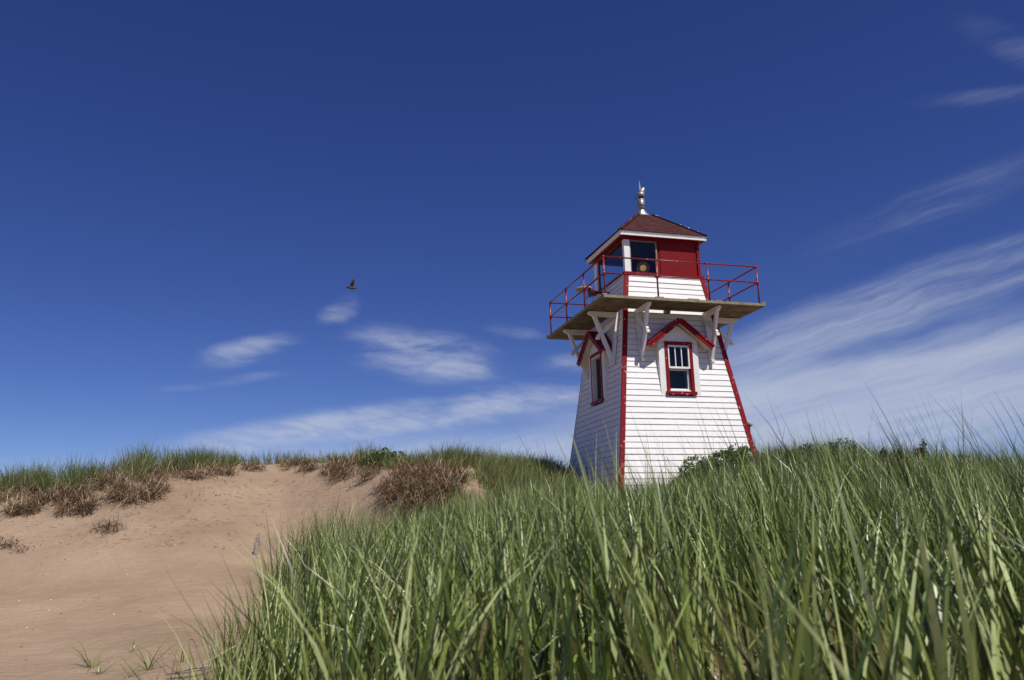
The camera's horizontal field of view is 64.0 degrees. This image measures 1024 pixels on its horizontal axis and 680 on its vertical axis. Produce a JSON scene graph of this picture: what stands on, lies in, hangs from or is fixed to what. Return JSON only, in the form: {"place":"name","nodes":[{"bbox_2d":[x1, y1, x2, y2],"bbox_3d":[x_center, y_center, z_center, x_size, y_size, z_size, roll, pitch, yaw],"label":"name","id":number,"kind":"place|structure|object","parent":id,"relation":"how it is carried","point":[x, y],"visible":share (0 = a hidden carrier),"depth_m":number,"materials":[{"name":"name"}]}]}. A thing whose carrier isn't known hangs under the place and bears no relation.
{"place":"outdoors","nodes":[
{"label":"outdoors","id":0,"kind":"place"},
{"bbox_2d":[347,279,357,288],"bbox_3d":[-2.432,-0.853,12.533,0.161,0.154,0.146,11,-18,-42],"label":"bird","id":1,"kind":"object","parent":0,"point":[352,284],"visible":1,"depth_m":12.51},
{"bbox_2d":[0,463,1022,679],"bbox_3d":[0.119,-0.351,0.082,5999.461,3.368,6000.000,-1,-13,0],"label":"sand ground","id":2,"kind":"structure","parent":0,"point":[96,626],"depth_m":14.76,"materials":[{"name":"beige sand"}]},
{"bbox_2d":[0,533,20,548],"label":"withered clump","id":3,"kind":"object","parent":2,"relation":"on","point":[9,541],"visible":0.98,"depth_m":15.71,"materials":[{"name":"brown plant"}]},
{"bbox_2d":[10,542,34,552],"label":"withered clump","id":4,"kind":"object","parent":2,"relation":"on","point":[21,546],"visible":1,"depth_m":15.47,"materials":[{"name":"brown plant"}]},
{"bbox_2d":[0,472,54,516],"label":"withered clump","id":5,"kind":"object","parent":2,"relation":"on","point":[15,506],"visible":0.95,"depth_m":17.74,"materials":[{"name":"brown plant"}]},
{"bbox_2d":[35,475,108,519],"bbox_3d":[-9.649,3.395,17.822,1.618,1.183,2.136,8,-16,-36],"label":"withered clump","id":6,"kind":"object","parent":2,"relation":"on","point":[62,492],"visible":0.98,"depth_m":17.75,"materials":[{"name":"brown plant"}]},
{"bbox_2d":[70,642,118,667],"bbox_3d":[-4.055,3.023,7.973,0.640,0.317,0.543,-8,-15,26],"label":"grass sprout","id":7,"kind":"object","parent":2,"relation":"on","point":[89,665],"depth_m":7.90,"materials":[{"name":"green plant"}]},
{"bbox_2d":[92,655,116,674],"bbox_3d":[-3.850,3.018,7.641,0.286,0.216,0.378,-1,-13,0],"label":"grass sprout","id":8,"kind":"object","parent":2,"relation":"on","point":[97,669],"depth_m":7.70,"materials":[{"name":"green plant"}]},
{"bbox_2d":[89,514,128,533],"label":"withered clump","id":9,"kind":"object","parent":2,"relation":"on","point":[108,524],"visible":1,"depth_m":16.34,"materials":[{"name":"brown plant"}]},
{"bbox_2d":[81,458,174,504],"bbox_3d":[-8.735,3.196,18.773,2.213,1.438,3.570,5,-15,-26],"label":"withered clump","id":10,"kind":"object","parent":2,"relation":"on","point":[123,489],"visible":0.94,"depth_m":18.28,"materials":[{"name":"brown plant"}]},
{"bbox_2d":[115,660,143,677],"bbox_3d":[-3.441,2.961,7.391,0.270,0.167,0.408,-12,-17,37],"label":"grass sprout","id":11,"kind":"object","parent":2,"relation":"on","point":[129,670],"depth_m":7.39,"materials":[{"name":"green plant"}]},
{"bbox_2d":[124,634,178,669],"bbox_3d":[-3.420,2.910,7.701,0.713,0.366,0.674,-10,-16,33],"label":"grass sprout","id":12,"kind":"object","parent":2,"relation":"on","point":[150,665],"depth_m":7.64,"materials":[{"name":"green plant"}]},
{"bbox_2d":[169,640,200,661],"bbox_3d":[-3.200,3.044,8.029,0.319,0.222,0.270,-7,-15,24],"label":"grass sprout","id":13,"kind":"object","parent":2,"relation":"on","point":[182,653],"depth_m":8.00,"materials":[{"name":"green plant"}]},
{"bbox_2d":[6,479,380,546],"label":"dry litter","id":14,"kind":"object","parent":2,"relation":"on","point":[190,509],"visible":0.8,"depth_m":17.44,"materials":[{"name":"brown plant"}]},
{"bbox_2d":[1,508,391,667],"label":"sand pebbles","id":15,"kind":"object","parent":2,"relation":"on","point":[94,597],"visible":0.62,"depth_m":13.27,"materials":[{"name":"brown stone"}]},
{"bbox_2d":[166,663,228,674],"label":"dry stalks","id":16,"kind":"object","parent":2,"relation":"on","point":[187,670],"visible":0.28,"depth_m":7.22,"materials":[{"name":"beige plant"}]},
{"bbox_2d":[164,454,244,479],"bbox_3d":[-7.773,3.168,20.553,1.973,0.895,1.884,-1,-13,0],"label":"withered clump","id":17,"kind":"object","parent":2,"relation":"on","point":[202,473],"visible":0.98,"depth_m":20.40,"materials":[{"name":"brown plant"}]},
{"bbox_2d":[237,455,267,471],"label":"withered clump","id":18,"kind":"object","parent":2,"relation":"on","point":[254,465],"visible":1,"depth_m":21.86,"materials":[{"name":"brown plant"}]},
{"bbox_2d":[253,535,260,554],"bbox_3d":[-4.883,3.979,15.660,0.138,0.477,0.076,-1,-13,0],"label":"wooden stake","id":19,"kind":"object","parent":2,"relation":"on","point":[257,543],"visible":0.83,"depth_m":15.64,"materials":[{"name":"grey wood"}]},
{"bbox_2d":[273,453,325,473],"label":"withered clump","id":20,"kind":"object","parent":2,"relation":"on","point":[308,464],"visible":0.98,"depth_m":21.99,"materials":[{"name":"brown plant"}]},
{"bbox_2d":[315,452,389,485],"bbox_3d":[-3.947,3.045,19.633,1.586,1.198,4.290,6,-15,-29],"label":"withered clump","id":21,"kind":"object","parent":2,"relation":"on","point":[331,468],"visible":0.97,"depth_m":19.44,"materials":[{"name":"brown plant"}]},
{"bbox_2d":[359,447,406,467],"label":"beach shrub","id":22,"kind":"object","parent":2,"relation":"on","point":[371,456],"visible":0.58,"depth_m":19.21,"materials":[{"name":"green plant"}]},
{"bbox_2d":[393,493,426,525],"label":"withered clump","id":23,"kind":"object","parent":2,"relation":"on","point":[408,505],"visible":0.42,"depth_m":14.37,"materials":[{"name":"brown plant"}]},
{"bbox_2d":[367,450,474,512],"bbox_3d":[-1.787,2.704,15.910,2.384,1.544,4.303,8,-16,-33],"label":"withered clump","id":24,"kind":"object","parent":2,"relation":"on","point":[407,471],"visible":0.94,"depth_m":15.32,"materials":[{"name":"plant"}]},
{"bbox_2d":[0,432,1019,497],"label":"crest grass","id":25,"kind":"structure","parent":2,"relation":"on","point":[491,465],"depth_m":18.67,"materials":[{"name":"green plant"}]},
{"bbox_2d":[123,384,1023,679],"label":"marram grass","id":26,"kind":"structure","parent":2,"relation":"on","point":[927,552],"depth_m":2.35,"materials":[{"name":"green plant"}]},
{"bbox_2d":[546,181,765,492],"bbox_3d":[3.537,-0.096,20.325,4.317,8.272,4.054,2,-14,-15],"label":"lighthouse","id":27,"kind":"object","parent":2,"relation":"on","point":[649,322],"visible":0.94,"depth_m":18.92,"materials":[{"name":"white wood"}]},
{"bbox_2d":[576,331,611,405],"bbox_3d":[2.152,0.663,19.750,0.652,1.761,1.685,2,-14,-15],"label":"dormer window","id":28,"kind":"structure","parent":27,"relation":"in","point":[593,354],"depth_m":19.83,"materials":[{"name":"white wood"}]},
{"bbox_2d":[646,317,714,395],"bbox_3d":[3.781,0.413,18.855,1.685,1.761,0.652,2,-14,-15],"label":"dormer window","id":29,"kind":"structure","parent":27,"relation":"in","point":[678,333],"depth_m":18.74,"materials":[{"name":"white wood"}]},
{"bbox_2d":[673,455,738,483],"bbox_3d":[3.680,2.502,15.255,1.565,0.837,1.349,-1,-13,0],"label":"beach shrub","id":30,"kind":"object","parent":2,"relation":"on","point":[692,458],"visible":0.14,"depth_m":15.06,"materials":[{"name":"green plant"}]},
{"bbox_2d":[696,443,764,475],"bbox_3d":[4.427,2.364,15.719,1.732,0.806,1.333,-1,-13,0],"label":"beach shrub","id":31,"kind":"object","parent":2,"relation":"on","point":[717,455],"visible":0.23,"depth_m":15.42,"materials":[{"name":"green plant"}]},
{"bbox_2d":[750,437,886,482],"bbox_3d":[5.079,2.143,13.530,2.567,0.938,1.808,-1,-13,0],"label":"beach shrub","id":32,"kind":"object","parent":2,"relation":"on","point":[811,446],"visible":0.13,"depth_m":13.12,"materials":[{"name":"green plant"}]},
{"bbox_2d":[876,446,891,466],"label":"seaside weed","id":33,"kind":"object","parent":2,"relation":"on","point":[883,456],"visible":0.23,"depth_m":12.76,"materials":[{"name":"green plant"}]},
{"bbox_2d":[914,438,926,465],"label":"seaside weed","id":34,"kind":"object","parent":2,"relation":"on","point":[920,448],"visible":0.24,"depth_m":12.67,"materials":[{"name":"green plant"}]},
{"bbox_2d":[0,0,1023,481],"label":"sky","id":35,"kind":"structure","parent":0,"point":[193,193],"materials":[{"name":"blue"}]}
]}

